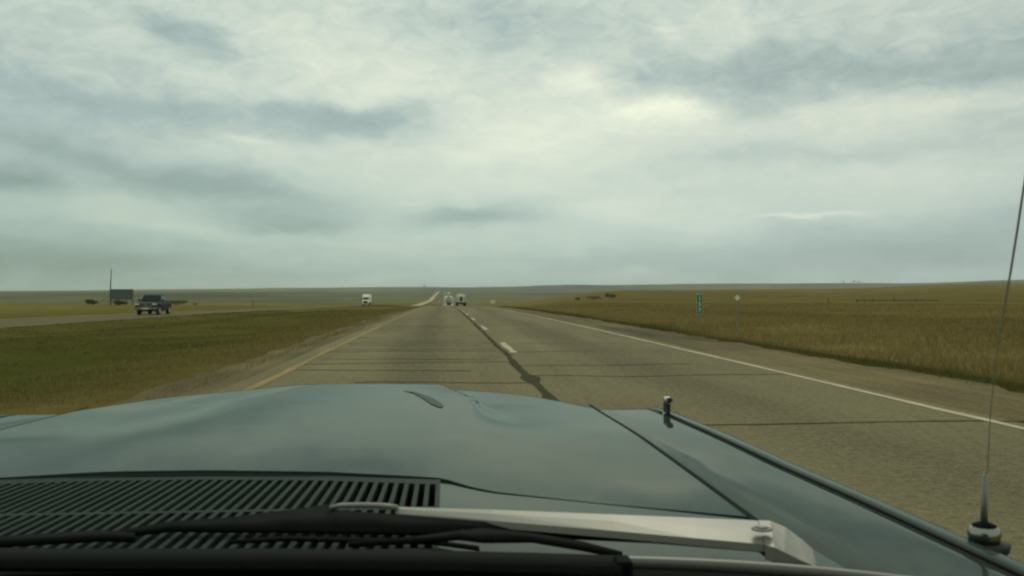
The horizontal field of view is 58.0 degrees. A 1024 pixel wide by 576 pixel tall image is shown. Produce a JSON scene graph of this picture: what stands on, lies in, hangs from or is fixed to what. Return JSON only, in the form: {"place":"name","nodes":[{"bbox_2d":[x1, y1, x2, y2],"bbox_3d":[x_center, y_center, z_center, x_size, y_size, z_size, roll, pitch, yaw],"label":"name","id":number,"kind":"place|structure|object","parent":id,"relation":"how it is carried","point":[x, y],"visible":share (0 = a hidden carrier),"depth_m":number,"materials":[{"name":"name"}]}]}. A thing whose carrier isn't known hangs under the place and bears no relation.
{"place":"outdoors","nodes":[
{"label":"outdoors","id":0,"kind":"place"},
{"bbox_2d":[0,305,415,328],"bbox_3d":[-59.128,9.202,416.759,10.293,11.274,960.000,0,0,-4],"label":"opposite road","id":1,"kind":"structure","parent":0,"point":[19,322],"depth_m":78.18,"materials":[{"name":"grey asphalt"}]},
{"bbox_2d":[134,294,171,314],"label":"pickup truck","id":2,"kind":"object","parent":1,"relation":"on","point":[157,303],"visible":1,"depth_m":87.04,"materials":[{"name":"blue paint"}]},
{"bbox_2d":[362,294,370,304],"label":"semi truck","id":3,"kind":"object","parent":1,"relation":"on","point":[366,299],"visible":0.94,"depth_m":338.68,"materials":[{"name":"white metal"}]},
{"bbox_2d":[0,306,420,414],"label":"verge grass","id":4,"kind":"structure","parent":0,"point":[311,326],"depth_m":24.46,"materials":[{"name":"green plant"}]},
{"bbox_2d":[109,303,442,405],"bbox_3d":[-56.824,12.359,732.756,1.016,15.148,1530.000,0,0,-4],"label":"shoulder","id":5,"kind":"object","parent":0,"point":[216,385],"visible":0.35,"depth_m":14.19},
{"bbox_2d":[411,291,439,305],"bbox_3d":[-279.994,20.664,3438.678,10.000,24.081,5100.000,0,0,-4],"label":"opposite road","id":6,"kind":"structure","parent":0,"point":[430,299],"depth_m":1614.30,"materials":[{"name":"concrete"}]},
{"bbox_2d":[0,280,1023,414],"bbox_3d":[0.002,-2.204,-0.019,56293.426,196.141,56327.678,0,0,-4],"label":"ground","id":7,"kind":"structure","parent":0,"point":[19,304],"depth_m":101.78,"materials":[{"name":"plant"}]},
{"bbox_2d":[84,299,97,304],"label":"bush","id":8,"kind":"object","parent":7,"relation":"on","point":[90,301],"visible":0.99,"depth_m":276.01,"materials":[{"name":"green plant"}]},
{"bbox_2d":[97,289,132,304],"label":"billboard","id":9,"kind":"object","parent":7,"relation":"on","point":[121,294],"visible":0.89,"depth_m":253.07},
{"bbox_2d":[111,300,128,304],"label":"bush","id":10,"kind":"object","parent":7,"relation":"on","point":[120,302],"visible":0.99,"depth_m":243.10,"materials":[{"name":"green plant"}]},
{"bbox_2d":[170,300,186,304],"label":"bush","id":11,"kind":"object","parent":7,"relation":"on","point":[183,301],"visible":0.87,"depth_m":411.29,"materials":[{"name":"green plant"}]},
{"bbox_2d":[585,296,600,299],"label":"bush","id":12,"kind":"object","parent":7,"relation":"on","point":[596,297],"visible":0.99,"depth_m":383.92,"materials":[{"name":"green plant"}]},
{"bbox_2d":[604,293,616,297],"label":"bush","id":13,"kind":"object","parent":7,"relation":"on","point":[611,295],"visible":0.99,"depth_m":423.82,"materials":[{"name":"green plant"}]},
{"bbox_2d":[697,292,702,329],"bbox_3d":[7.855,1.202,38.682,0.250,2.070,0.047,0,0,4],"label":"mile marker","id":14,"kind":"object","parent":7,"relation":"on","point":[699,303],"visible":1,"depth_m":38.66,"materials":[{"name":"green metal"}]},
{"bbox_2d":[734,295,739,333],"bbox_3d":[8.964,1.193,36.750,0.250,1.853,0.032,0,0,4],"label":"delineator","id":15,"kind":"object","parent":7,"relation":"on","point":[737,297],"visible":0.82,"depth_m":36.74},
{"bbox_2d":[856,296,938,301],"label":"wooden fence","id":16,"kind":"object","parent":7,"relation":"on","point":[893,300],"visible":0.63,"depth_m":196.40,"materials":[{"name":"brown wood"}]},
{"bbox_2d":[0,0,1023,290],"label":"sky","id":17,"kind":"structure","parent":0,"point":[158,144],"materials":[{"name":"grey"}]},
{"bbox_2d":[216,291,1023,562],"bbox_3d":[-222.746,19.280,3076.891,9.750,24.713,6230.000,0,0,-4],"label":"road","id":18,"kind":"structure","parent":0,"point":[927,461],"depth_m":11.02,"materials":[{"name":"concrete"}]},
{"bbox_2d":[444,292,452,305],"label":"hauling truck","id":19,"kind":"object","parent":18,"relation":"on","point":[448,299],"visible":0.88,"depth_m":249.40,"materials":[{"name":"grey metal"}]},
{"bbox_2d":[455,294,465,305],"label":"hauling truck","id":20,"kind":"object","parent":18,"relation":"on","point":[460,298],"visible":0.94,"depth_m":227.64,"materials":[{"name":"grey metal"}]},
{"bbox_2d":[0,181,1023,575],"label":"car","id":21,"kind":"object","parent":18,"relation":"on","point":[362,481],"visible":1,"depth_m":1.23,"materials":[{"name":"green paint"}]},
{"bbox_2d":[449,305,1023,423],"bbox_3d":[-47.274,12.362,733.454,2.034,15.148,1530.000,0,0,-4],"label":"shoulder","id":22,"kind":"object","parent":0,"point":[974,397],"visible":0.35,"depth_m":13.65}
]}

